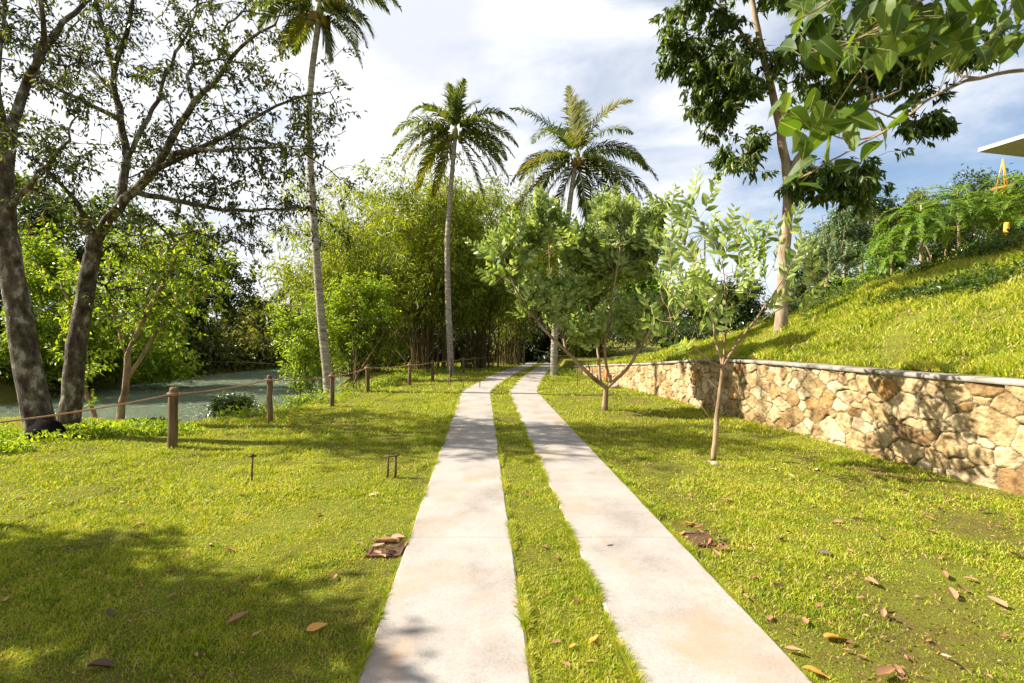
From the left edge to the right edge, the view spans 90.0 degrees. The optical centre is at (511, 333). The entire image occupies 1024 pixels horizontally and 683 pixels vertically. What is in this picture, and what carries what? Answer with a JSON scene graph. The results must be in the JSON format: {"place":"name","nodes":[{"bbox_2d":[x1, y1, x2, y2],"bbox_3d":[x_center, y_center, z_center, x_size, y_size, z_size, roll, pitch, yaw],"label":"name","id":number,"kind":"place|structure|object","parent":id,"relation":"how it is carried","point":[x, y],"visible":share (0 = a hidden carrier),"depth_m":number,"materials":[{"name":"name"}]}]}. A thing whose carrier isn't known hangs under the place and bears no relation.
{"place":"outdoors","nodes":[
{"label":"outdoors","id":0,"kind":"place"},
{"bbox_2d":[0,358,472,421],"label":"river","id":1,"kind":"structure","parent":0,"point":[191,406],"depth_m":21.50,"materials":[{"name":"green liquid"}]},
{"bbox_2d":[357,361,538,682],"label":"concrete path","id":2,"kind":"structure","parent":0,"point":[449,617],"depth_m":3.47,"materials":[{"name":"grey concrete"}]},
{"bbox_2d":[0,335,1023,682],"bbox_3d":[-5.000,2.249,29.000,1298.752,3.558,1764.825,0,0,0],"label":"ground","id":3,"kind":"structure","parent":0,"point":[910,619],"depth_m":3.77,"materials":[{"name":"green plant"}]},
{"bbox_2d":[0,288,39,346],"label":"tree","id":4,"kind":"object","parent":3,"relation":"on","point":[1,305],"visible":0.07,"depth_m":22.23,"materials":[{"name":"green plant"}]},
{"bbox_2d":[0,223,113,396],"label":"tree","id":5,"kind":"object","parent":3,"relation":"on","point":[44,255],"visible":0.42,"depth_m":20.31,"materials":[{"name":"green plant"}]},
{"bbox_2d":[0,0,145,440],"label":"river tree","id":6,"kind":"object","parent":3,"relation":"on","point":[31,386],"visible":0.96,"depth_m":8.40,"materials":[{"name":"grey plant"}]},
{"bbox_2d":[48,369,107,397],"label":"bank tree","id":7,"kind":"object","parent":3,"relation":"on","point":[52,390],"visible":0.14,"depth_m":21.50,"materials":[{"name":"green plant"}]},
{"bbox_2d":[15,166,160,311],"bbox_3d":[-27.898,-4.252,32.174,11.604,12.137,7.597,0,0,0],"label":"tree","id":8,"kind":"object","parent":3,"relation":"on","point":[34,214],"visible":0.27,"depth_m":31.59,"materials":[{"name":"green plant"}]},
{"bbox_2d":[87,658,114,667],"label":"fallen leaf","id":9,"kind":"object","parent":3,"relation":"on","point":[104,662],"visible":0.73,"depth_m":2.63,"materials":[{"name":"brown plant"}]},
{"bbox_2d":[0,416,204,453],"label":"weeds","id":10,"kind":"object","parent":3,"relation":"on","point":[16,439],"visible":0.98,"depth_m":8.39,"materials":[{"name":"green plant"}]},
{"bbox_2d":[106,608,113,615],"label":"fallen leaf","id":11,"kind":"object","parent":3,"relation":"on","point":[109,611],"visible":1,"depth_m":3.10,"materials":[{"name":"brown plant"}]},
{"bbox_2d":[34,223,208,388],"bbox_3d":[-18.518,-1.187,23.911,6.719,7.941,7.258,0,0,-45],"label":"tree","id":12,"kind":"object","parent":3,"relation":"on","point":[170,369],"visible":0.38,"depth_m":23.43,"materials":[{"name":"green plant"}]},
{"bbox_2d":[25,209,239,418],"bbox_3d":[-8.370,-0.150,11.138,5.066,4.913,2.634,0,0,0],"label":"slim bank tree","id":13,"kind":"object","parent":3,"relation":"on","point":[69,275],"visible":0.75,"depth_m":10.82,"materials":[{"name":"green plant"}]},
{"bbox_2d":[0,333,309,380],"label":"bushes","id":14,"kind":"object","parent":3,"relation":"on","point":[188,346],"visible":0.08,"depth_m":34.74,"materials":[{"name":"green plant"}]},
{"bbox_2d":[0,298,346,394],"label":"bank scrub","id":15,"kind":"object","parent":3,"relation":"on","point":[247,341],"visible":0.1,"depth_m":34.55,"materials":[{"name":"green plant"}]},
{"bbox_2d":[0,0,376,424],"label":"river tree","id":16,"kind":"object","parent":3,"relation":"on","point":[73,382],"visible":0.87,"depth_m":9.46,"materials":[{"name":"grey plant"}]},
{"bbox_2d":[173,354,223,376],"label":"bank tree","id":17,"kind":"object","parent":3,"relation":"on","point":[217,364],"visible":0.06,"depth_m":31.33,"materials":[{"name":"green plant"}]},
{"bbox_2d":[146,206,263,352],"bbox_3d":[-20.189,-3.258,33.805,7.479,10.139,5.898,0,0,0],"label":"tree","id":18,"kind":"object","parent":3,"relation":"on","point":[236,275],"visible":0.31,"depth_m":33.49,"materials":[{"name":"green plant"}]},
{"bbox_2d":[0,272,435,354],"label":"bank thicket","id":19,"kind":"object","parent":3,"relation":"on","point":[236,327],"visible":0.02,"depth_m":39.54,"materials":[{"name":"green plant"}]},
{"bbox_2d":[1,412,448,682],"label":"pale litter","id":20,"kind":"object","parent":3,"relation":"on","point":[164,630],"visible":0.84,"depth_m":3.46,"materials":[{"name":"brown plant"}]},
{"bbox_2d":[198,390,258,419],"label":"shrub","id":21,"kind":"object","parent":3,"relation":"on","point":[233,400],"visible":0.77,"depth_m":11.51,"materials":[{"name":"green plant"}]},
{"bbox_2d":[208,306,268,343],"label":"tree","id":22,"kind":"object","parent":3,"relation":"on","point":[256,318],"visible":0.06,"depth_m":41.87,"materials":[{"name":"green plant"}]},
{"bbox_2d":[228,610,249,623],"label":"fallen leaf","id":23,"kind":"object","parent":3,"relation":"on","point":[236,616],"visible":1,"depth_m":3.02,"materials":[{"name":"brown plant"}]},
{"bbox_2d":[0,355,504,448],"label":"rope fence","id":24,"kind":"object","parent":3,"relation":"on","point":[173,393],"visible":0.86,"depth_m":9.64,"materials":[{"name":"brown wood"}]},
{"bbox_2d":[248,453,256,481],"bbox_3d":[-2.984,1.564,5.881,0.096,0.380,0.040,0,0,0],"label":"sprinkler stake","id":25,"kind":"object","parent":3,"relation":"on","point":[252,455],"visible":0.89,"depth_m":5.87,"materials":[{"name":"brown metal"}]},
{"bbox_2d":[249,294,291,336],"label":"tree","id":26,"kind":"object","parent":3,"relation":"on","point":[260,305],"visible":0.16,"depth_m":45.44,"materials":[{"name":"green plant"}]},
{"bbox_2d":[261,265,309,315],"bbox_3d":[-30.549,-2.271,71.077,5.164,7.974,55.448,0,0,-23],"label":"coconut palm","id":27,"kind":"object","parent":3,"relation":"on","point":[279,291],"visible":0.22,"depth_m":46.93,"materials":[{"name":"green plant"}]},
{"bbox_2d":[267,299,308,327],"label":"tree","id":28,"kind":"object","parent":3,"relation":"on","point":[288,309],"visible":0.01,"depth_m":51.00,"materials":[{"name":"green plant"}]},
{"bbox_2d":[282,390,329,403],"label":"shrub","id":29,"kind":"object","parent":3,"relation":"on","point":[299,398],"visible":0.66,"depth_m":12.63,"materials":[{"name":"green plant"}]},
{"bbox_2d":[267,289,349,401],"bbox_3d":[-6.836,1.035,17.454,2.897,4.986,2.565,0,0,-36],"label":"shrub","id":30,"kind":"object","parent":3,"relation":"on","point":[309,363],"visible":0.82,"depth_m":17.13,"materials":[{"name":"green plant"}]},
{"bbox_2d":[200,175,431,384],"bbox_3d":[-9.446,-1.516,24.825,12.469,9.619,11.937,0,0,0],"label":"bamboo clump","id":31,"kind":"object","parent":3,"relation":"on","point":[339,260],"visible":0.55,"depth_m":22.82,"materials":[{"name":"green plant"}]},
{"bbox_2d":[306,622,327,630],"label":"fallen leaf","id":32,"kind":"object","parent":3,"relation":"on","point":[314,626],"visible":1,"depth_m":2.93,"materials":[{"name":"brown plant"}]},
{"bbox_2d":[246,0,401,396],"bbox_3d":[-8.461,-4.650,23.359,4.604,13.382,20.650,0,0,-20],"label":"coconut palm","id":33,"kind":"object","parent":3,"relation":"on","point":[297,27],"visible":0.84,"depth_m":15.12,"materials":[{"name":"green plant"}]},
{"bbox_2d":[187,167,462,371],"bbox_3d":[-9.567,-3.509,31.828,15.084,13.204,11.958,0,0,0],"label":"bamboo clump","id":34,"kind":"object","parent":3,"relation":"on","point":[402,331],"visible":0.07,"depth_m":29.95,"materials":[{"name":"green plant"}]},
{"bbox_2d":[208,365,460,417],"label":"bank weeds","id":35,"kind":"object","parent":3,"relation":"on","point":[393,376],"visible":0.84,"depth_m":12.97,"materials":[{"name":"green plant"}]},
{"bbox_2d":[323,269,400,391],"bbox_3d":[-5.677,0.209,19.118,2.757,5.363,2.321,0,0,0],"label":"shrub","id":36,"kind":"object","parent":3,"relation":"on","point":[378,291],"visible":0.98,"depth_m":18.90,"materials":[{"name":"green plant"}]},
{"bbox_2d":[365,541,404,557],"bbox_3d":[-0.979,1.716,4.011,0.264,0.080,0.264,0,0,0],"label":"drain grate","id":37,"kind":"object","parent":3,"relation":"on","point":[370,553],"visible":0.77,"depth_m":3.98,"materials":[{"name":"brown"}]},
{"bbox_2d":[375,536,398,541],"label":"fallen leaf","id":38,"kind":"object","parent":37,"relation":"on","point":[384,539],"visible":1,"depth_m":4.12,"materials":[{"name":"brown plant"}]},
{"bbox_2d":[386,550,397,553],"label":"fallen leaf","id":39,"kind":"object","parent":37,"relation":"on","point":[391,552],"visible":0.6,"depth_m":3.92,"materials":[{"name":"brown plant"}]},
{"bbox_2d":[398,540,406,547],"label":"fallen leaf","id":40,"kind":"object","parent":37,"relation":"on","point":[402,543],"visible":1,"depth_m":4.07,"materials":[{"name":"brown plant"}]},
{"bbox_2d":[384,455,396,477],"bbox_3d":[-1.430,1.587,6.043,0.152,0.326,0.056,0,0,-6],"label":"stake frame","id":41,"kind":"object","parent":3,"relation":"on","point":[395,468],"visible":0.78,"depth_m":6.03,"materials":[{"name":"brown wood"}]},
{"bbox_2d":[345,186,445,332],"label":"background tree","id":42,"kind":"object","parent":3,"relation":"on","point":[376,236],"depth_m":47.97,"materials":[{"name":"green plant"}]},
{"bbox_2d":[391,533,404,537],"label":"fallen leaf","id":43,"kind":"object","parent":3,"relation":"on","point":[396,535],"visible":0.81,"depth_m":4.22,"materials":[{"name":"beige plant"}]},
{"bbox_2d":[323,145,521,369],"bbox_3d":[-3.631,-3.558,27.835,12.929,11.106,11.910,0,0,0],"label":"bamboo clump","id":44,"kind":"object","parent":3,"relation":"on","point":[431,299],"visible":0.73,"depth_m":25.84,"materials":[{"name":"green plant"}]},
{"bbox_2d":[474,309,517,354],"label":"fallen bamboo culms","id":45,"kind":"object","parent":44,"relation":"on","point":[490,334],"visible":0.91,"depth_m":28.26,"materials":[{"name":"green plant"}]},
{"bbox_2d":[384,324,470,365],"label":"background tree","id":46,"kind":"object","parent":3,"relation":"on","point":[409,359],"visible":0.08,"depth_m":41.88,"materials":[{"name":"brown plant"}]},
{"bbox_2d":[391,77,518,372],"bbox_3d":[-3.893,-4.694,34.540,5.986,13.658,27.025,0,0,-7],"label":"coconut palm","id":47,"kind":"object","parent":3,"relation":"on","point":[454,113],"visible":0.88,"depth_m":22.91,"materials":[{"name":"green plant"}]},
{"bbox_2d":[412,176,546,368],"bbox_3d":[-3.099,-3.454,30.532,8.204,11.158,11.630,0,0,-41],"label":"bamboo clump","id":48,"kind":"object","parent":3,"relation":"on","point":[501,297],"visible":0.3,"depth_m":28.80,"materials":[{"name":"green plant"}]},
{"bbox_2d":[446,321,550,360],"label":"background tree","id":49,"kind":"object","parent":3,"relation":"on","point":[528,357],"visible":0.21,"depth_m":42.54,"materials":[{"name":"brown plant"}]},
{"bbox_2d":[454,175,573,365],"bbox_3d":[-0.140,-4.132,37.192,11.580,12.952,10.267,0,0,33],"label":"bamboo clump","id":50,"kind":"object","parent":3,"relation":"on","point":[511,357],"visible":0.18,"depth_m":36.54,"materials":[{"name":"green plant"}]},
{"bbox_2d":[505,310,543,329],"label":"background tree","id":51,"kind":"object","parent":3,"relation":"on","point":[539,314],"visible":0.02,"depth_m":54.27,"materials":[{"name":"green plant"}]},
{"bbox_2d":[523,246,557,356],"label":"background tree","id":52,"kind":"object","parent":3,"relation":"on","point":[552,254],"visible":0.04,"depth_m":43.12,"materials":[{"name":"green plant"}]},
{"bbox_2d":[543,366,584,376],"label":"palm weeds","id":53,"kind":"object","parent":3,"relation":"on","point":[570,373],"visible":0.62,"depth_m":21.32,"materials":[{"name":"green plant"}]},
{"bbox_2d":[524,322,607,362],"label":"background tree","id":54,"kind":"object","parent":3,"relation":"on","point":[545,346],"visible":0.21,"depth_m":41.85,"materials":[{"name":"green plant"}]},
{"bbox_2d":[463,180,682,410],"bbox_3d":[1.409,-0.779,11.325,5.033,5.141,2.452,0,0,0],"label":"fruit tree","id":55,"kind":"object","parent":3,"relation":"on","point":[607,254],"visible":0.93,"depth_m":11.11,"materials":[{"name":"green plant"}]},
{"bbox_2d":[509,84,658,375],"bbox_3d":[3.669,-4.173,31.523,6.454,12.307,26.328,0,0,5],"label":"coconut palm","id":56,"kind":"object","parent":3,"relation":"on","point":[577,119],"visible":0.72,"depth_m":21.14,"materials":[{"name":"green plant"}]},
{"bbox_2d":[525,193,691,356],"bbox_3d":[5.195,-2.810,38.108,10.498,12.630,12.798,0,0,-40],"label":"bamboo clump","id":57,"kind":"object","parent":3,"relation":"on","point":[578,350],"visible":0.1,"depth_m":37.16,"materials":[{"name":"green plant"}]},
{"bbox_2d":[611,383,618,388],"bbox_3d":[3.252,1.654,16.122,0.264,0.200,0.263,0,0,0],"label":"stone","id":58,"kind":"object","parent":3,"relation":"on","point":[615,385],"visible":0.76,"depth_m":16.04,"materials":[{"name":"beige stone"}]},
{"bbox_2d":[675,532,716,547],"bbox_3d":[1.511,1.716,4.205,0.264,0.080,0.264,0,0,0],"label":"drain grate","id":59,"kind":"object","parent":3,"relation":"on","point":[698,537],"visible":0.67,"depth_m":4.21,"materials":[{"name":"brown"}]},
{"bbox_2d":[688,221,720,284],"bbox_3d":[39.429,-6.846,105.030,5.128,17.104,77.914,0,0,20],"label":"coconut palm","id":60,"kind":"object","parent":3,"relation":"on","point":[702,223],"visible":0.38,"depth_m":69.93,"materials":[{"name":"green plant"}]},
{"bbox_2d":[634,163,840,459],"bbox_3d":[3.147,-0.220,6.825,2.992,3.975,1.605,0,0,0],"label":"fruit tree","id":61,"kind":"object","parent":3,"relation":"on","point":[706,292],"visible":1,"depth_m":6.78,"materials":[{"name":"green plant"}]},
{"bbox_2d":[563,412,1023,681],"bbox_3d":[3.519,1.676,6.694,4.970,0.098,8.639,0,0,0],"label":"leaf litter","id":62,"kind":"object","parent":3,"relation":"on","point":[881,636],"visible":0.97,"depth_m":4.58,"materials":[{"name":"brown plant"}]},
{"bbox_2d":[785,646,803,650],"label":"fallen leaf","id":63,"kind":"object","parent":3,"relation":"on","point":[794,648],"visible":1,"depth_m":2.72,"materials":[{"name":"beige plant"}]},
{"bbox_2d":[573,359,1023,495],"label":"stone wall","id":64,"kind":"structure","parent":3,"relation":"on","point":[968,428],"depth_m":7.11,"materials":[{"name":"beige stone"}]},
{"bbox_2d":[802,617,808,623],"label":"fallen leaf","id":65,"kind":"object","parent":3,"relation":"on","point":[805,620],"visible":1,"depth_m":3.00,"materials":[{"name":"beige plant"}]},
{"bbox_2d":[803,665,828,677],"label":"fallen leaf","id":66,"kind":"object","parent":3,"relation":"on","point":[812,668],"visible":1,"depth_m":2.56,"materials":[{"name":"plant"}]},
{"bbox_2d":[818,549,830,553],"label":"fallen leaf","id":67,"kind":"object","parent":3,"relation":"on","point":[824,551],"visible":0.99,"depth_m":3.94,"materials":[{"name":"beige plant"}]},
{"bbox_2d":[823,632,845,638],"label":"fallen leaf","id":68,"kind":"object","parent":3,"relation":"on","point":[827,634],"visible":0.99,"depth_m":2.85,"materials":[{"name":"plant"}]},
{"bbox_2d":[865,577,878,583],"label":"fallen leaf","id":69,"kind":"object","parent":3,"relation":"on","point":[871,579],"visible":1,"depth_m":3.48,"materials":[{"name":"beige plant"}]},
{"bbox_2d":[880,608,886,616],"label":"fallen leaf","id":70,"kind":"object","parent":3,"relation":"on","point":[883,612],"visible":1,"depth_m":3.08,"materials":[{"name":"beige plant"}]},
{"bbox_2d":[875,665,894,675],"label":"fallen leaf","id":71,"kind":"object","parent":3,"relation":"on","point":[881,670],"visible":1,"depth_m":2.54,"materials":[{"name":"brown plant"}]},
{"bbox_2d":[767,0,1023,189],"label":"broadleaf tree","id":72,"kind":"object","parent":3,"relation":"on","point":[886,33],"visible":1,"depth_m":2.08,"materials":[{"name":"green plant"}]},
{"bbox_2d":[892,663,904,675],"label":"fallen leaf","id":73,"kind":"object","parent":3,"relation":"on","point":[897,667],"visible":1,"depth_m":2.57,"materials":[{"name":"brown plant"}]},
{"bbox_2d":[942,571,948,577],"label":"fallen leaf","id":74,"kind":"object","parent":3,"relation":"on","point":[945,573],"visible":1,"depth_m":3.57,"materials":[{"name":"brown plant"}]},
{"bbox_2d":[947,586,958,598],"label":"fallen leaf","id":75,"kind":"object","parent":3,"relation":"on","point":[953,592],"visible":1,"depth_m":3.30,"materials":[{"name":"beige plant"}]},
{"bbox_2d":[987,596,1007,606],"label":"fallen leaf","id":76,"kind":"object","parent":3,"relation":"on","point":[1001,602],"visible":1,"depth_m":3.19,"materials":[{"name":"beige plant"}]},
{"bbox_2d":[0,0,1023,334],"label":"sky","id":77,"kind":"structure","parent":0,"point":[511,53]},
{"bbox_2d":[509,362,811,682],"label":"concrete path","id":78,"kind":"structure","parent":0,"point":[679,614],"depth_m":3.47,"materials":[{"name":"grey concrete"}]},
{"bbox_2d":[557,238,1023,378],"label":"hillside","id":79,"kind":"structure","parent":0,"point":[564,361],"depth_m":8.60,"materials":[{"name":"green plant"}]},
{"bbox_2d":[533,238,611,332],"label":"background tree","id":80,"kind":"object","parent":79,"relation":"on","point":[543,323],"depth_m":46.91,"materials":[{"name":"green plant"}]},
{"bbox_2d":[610,267,680,353],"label":"background tree","id":81,"kind":"object","parent":79,"relation":"on","point":[649,283],"visible":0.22,"depth_m":33.17,"materials":[{"name":"green plant"}]},
{"bbox_2d":[604,312,737,353],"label":"background tree","id":82,"kind":"object","parent":79,"relation":"on","point":[686,329],"visible":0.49,"depth_m":24.53,"materials":[{"name":"green plant"}]},
{"bbox_2d":[672,274,720,342],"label":"background tree","id":83,"kind":"object","parent":79,"relation":"on","point":[690,312],"visible":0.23,"depth_m":36.73,"materials":[{"name":"green plant"}]},
{"bbox_2d":[696,275,772,335],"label":"background tree","id":84,"kind":"object","parent":79,"relation":"on","point":[746,310],"visible":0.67,"depth_m":23.22,"materials":[{"name":"green plant"}]},
{"bbox_2d":[773,259,853,303],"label":"background tree","id":85,"kind":"object","parent":79,"relation":"on","point":[799,290],"visible":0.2,"depth_m":24.54,"materials":[{"name":"green plant"}]},
{"bbox_2d":[789,217,865,299],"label":"slope sapling","id":86,"kind":"object","parent":79,"relation":"on","point":[826,250],"visible":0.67,"depth_m":14.86,"materials":[{"name":"green plant"}]},
{"bbox_2d":[648,0,1014,331],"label":"slope tree","id":87,"kind":"object","parent":79,"relation":"on","point":[703,79],"visible":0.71,"depth_m":12.14,"materials":[{"name":"green plant"}]},
{"bbox_2d":[811,204,881,277],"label":"background tree","id":88,"kind":"object","parent":79,"relation":"on","point":[855,230],"visible":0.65,"depth_m":29.35,"materials":[{"name":"green plant"}]},
{"bbox_2d":[831,270,886,284],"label":"background tree","id":89,"kind":"object","parent":79,"relation":"on","point":[846,279],"visible":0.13,"depth_m":16.46,"materials":[{"name":"green plant"}]},
{"bbox_2d":[827,190,904,275],"bbox_3d":[24.820,-4.276,36.342,4.990,11.669,4.830,0,0,36],"label":"background tree","id":90,"kind":"object","parent":79,"relation":"on","point":[880,207],"visible":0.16,"depth_m":34.67,"materials":[{"name":"green plant"}]},
{"bbox_2d":[738,224,1023,331],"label":"slope weeds","id":91,"kind":"object","parent":79,"relation":"on","point":[974,279],"visible":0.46,"depth_m":11.47,"materials":[{"name":"green plant"}]},
{"bbox_2d":[850,224,914,275],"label":"background tree","id":92,"kind":"object","parent":79,"relation":"on","point":[876,263],"visible":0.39,"depth_m":25.46,"materials":[{"name":"green plant"}]},
{"bbox_2d":[858,232,927,273],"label":"feathery sapling","id":93,"kind":"object","parent":79,"relation":"on","point":[894,250],"visible":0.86,"depth_m":16.88,"materials":[{"name":"green plant"}]},
{"bbox_2d":[866,186,939,268],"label":"background tree","id":94,"kind":"object","parent":79,"relation":"on","point":[898,219],"visible":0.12,"depth_m":33.95,"materials":[{"name":"green plant"}]},
{"bbox_2d":[872,200,974,263],"bbox_3d":[12.667,-2.917,15.855,2.592,2.604,2.364,0,0,38],"label":"feathery sapling","id":95,"kind":"object","parent":79,"relation":"on","point":[921,220],"visible":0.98,"depth_m":15.94,"materials":[{"name":"green plant"}]},
{"bbox_2d":[887,225,988,264],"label":"background tree","id":96,"kind":"object","parent":79,"relation":"on","point":[936,250],"visible":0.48,"depth_m":21.28,"materials":[{"name":"green plant"}]},
{"bbox_2d":[909,203,978,261],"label":"background tree","id":97,"kind":"object","parent":79,"relation":"on","point":[962,234],"visible":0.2,"depth_m":19.96,"materials":[{"name":"green plant"}]},
{"bbox_2d":[897,182,1022,262],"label":"feathery sapling","id":98,"kind":"object","parent":79,"relation":"on","point":[954,211],"visible":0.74,"depth_m":16.36,"materials":[{"name":"green plant"}]},
{"bbox_2d":[940,163,1023,239],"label":"background tree","id":99,"kind":"object","parent":79,"relation":"on","point":[978,182],"visible":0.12,"depth_m":26.38,"materials":[{"name":"green plant"}]},
{"bbox_2d":[960,183,1023,237],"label":"background tree","id":100,"kind":"object","parent":79,"relation":"on","point":[1007,194],"visible":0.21,"depth_m":17.46,"materials":[{"name":"green plant"}]},
{"bbox_2d":[969,171,1023,240],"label":"feathery sapling","id":101,"kind":"object","parent":79,"relation":"on","point":[1017,196],"visible":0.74,"depth_m":15.81,"materials":[{"name":"green plant"}]},
{"bbox_2d":[978,134,1023,156],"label":"roof","id":102,"kind":"structure","parent":79,"relation":"on","point":[1013,146],"depth_m":17.66,"materials":[{"name":"paint"}]},
{"bbox_2d":[1003,222,1009,232],"bbox_3d":[14.478,-2.668,15.000,0.169,1.200,0.156,0,0,0],"label":"yellow bollard","id":103,"kind":"object","parent":79,"relation":"on","point":[1006,225],"visible":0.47,"depth_m":14.95,"materials":[{"name":"paint"}]},
{"bbox_2d":[991,159,1015,193],"bbox_3d":[15.919,-5.114,16.600,0.597,1.123,0.597,0,0,0],"label":"wooden deck chair","id":104,"kind":"object","parent":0,"point":[1005,174],"visible":0.57,"depth_m":16.56,"materials":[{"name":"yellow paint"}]}
]}

